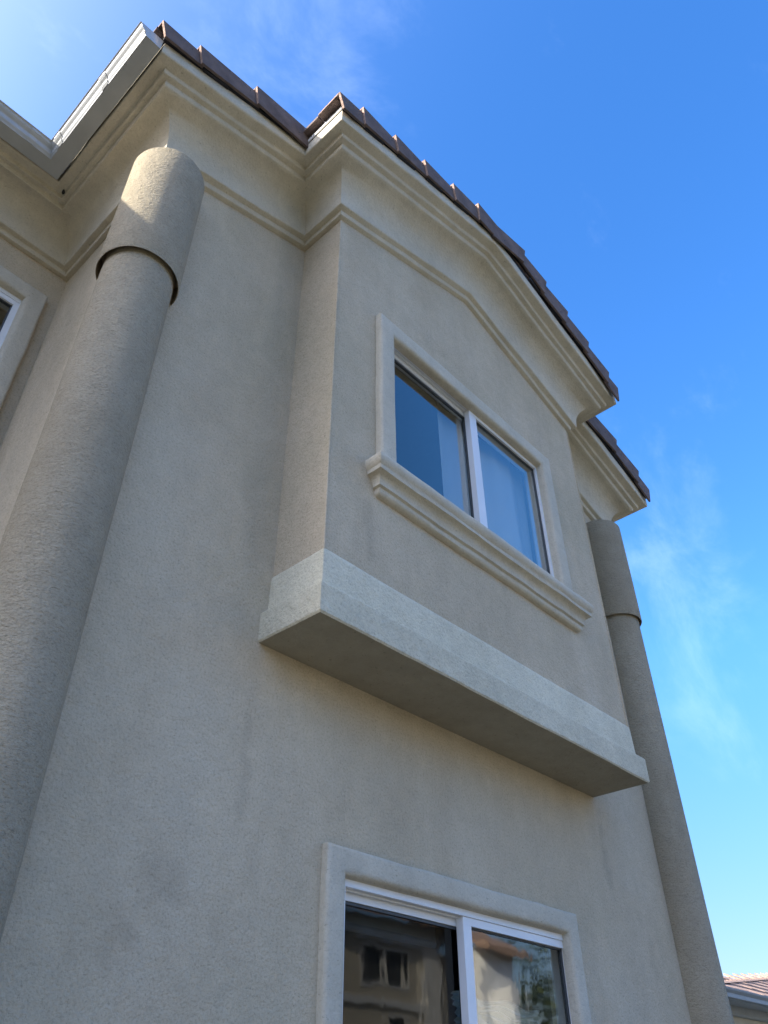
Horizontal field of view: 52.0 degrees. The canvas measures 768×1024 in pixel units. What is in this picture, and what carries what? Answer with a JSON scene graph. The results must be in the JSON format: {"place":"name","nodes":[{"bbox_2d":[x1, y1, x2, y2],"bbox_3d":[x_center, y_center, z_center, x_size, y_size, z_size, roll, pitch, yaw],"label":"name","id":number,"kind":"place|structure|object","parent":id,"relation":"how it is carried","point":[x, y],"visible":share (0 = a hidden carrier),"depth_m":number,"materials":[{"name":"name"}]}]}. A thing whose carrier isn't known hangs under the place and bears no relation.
{"place":"outdoors","nodes":[
{"label":"outdoors","id":0,"kind":"place"},
{"bbox_2d":[0,0,767,978],"label":"sky","id":1,"kind":"structure","parent":0,"point":[622,145],"materials":[{"name":"blue"}]},
{"bbox_2d":[723,972,767,1023],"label":"neighbour house","id":2,"kind":"structure","parent":0,"point":[748,998],"depth_m":14.02,"materials":[{"name":"grey paint"}]},
{"label":"ground","id":3,"kind":"structure","parent":0,"visible":0},
{"bbox_2d":[0,20,733,1023],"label":"stucco house","id":4,"kind":"structure","parent":3,"relation":"on","point":[322,700],"depth_m":3.85,"materials":[{"name":"beige paint"}]},
{"bbox_2d":[0,265,47,408],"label":"window","id":5,"kind":"structure","parent":4,"relation":"in","point":[24,305],"depth_m":4.52,"materials":[{"name":"white plastic"}]},
{"bbox_2d":[316,842,591,1023],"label":"window","id":6,"kind":"structure","parent":4,"relation":"in","point":[395,946],"depth_m":3.31,"materials":[{"name":"white plastic"}]},
{"bbox_2d":[365,313,593,632],"bbox_3d":[0.585,-0.214,4.875,0.227,1.437,2.011,-30,-47,32],"label":"window","id":7,"kind":"structure","parent":4,"relation":"in","point":[547,584],"depth_m":4.77,"materials":[{"name":"white plastic"}]},
{"bbox_2d":[436,401,532,560],"bbox_3d":[0.687,0.052,5.109,0.049,1.464,0.982,-30,-47,32],"label":"curtain","id":8,"kind":"object","parent":4,"relation":"hanging from","point":[506,514],"visible":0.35,"depth_m":5.29,"materials":[{"name":"white fabric"}]},
{"bbox_2d":[476,998,539,1023],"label":"plastic sheet","id":9,"kind":"object","parent":4,"relation":"hanging from","point":[499,1012],"visible":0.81,"depth_m":3.75,"materials":[{"name":"white plastic"}]}
]}

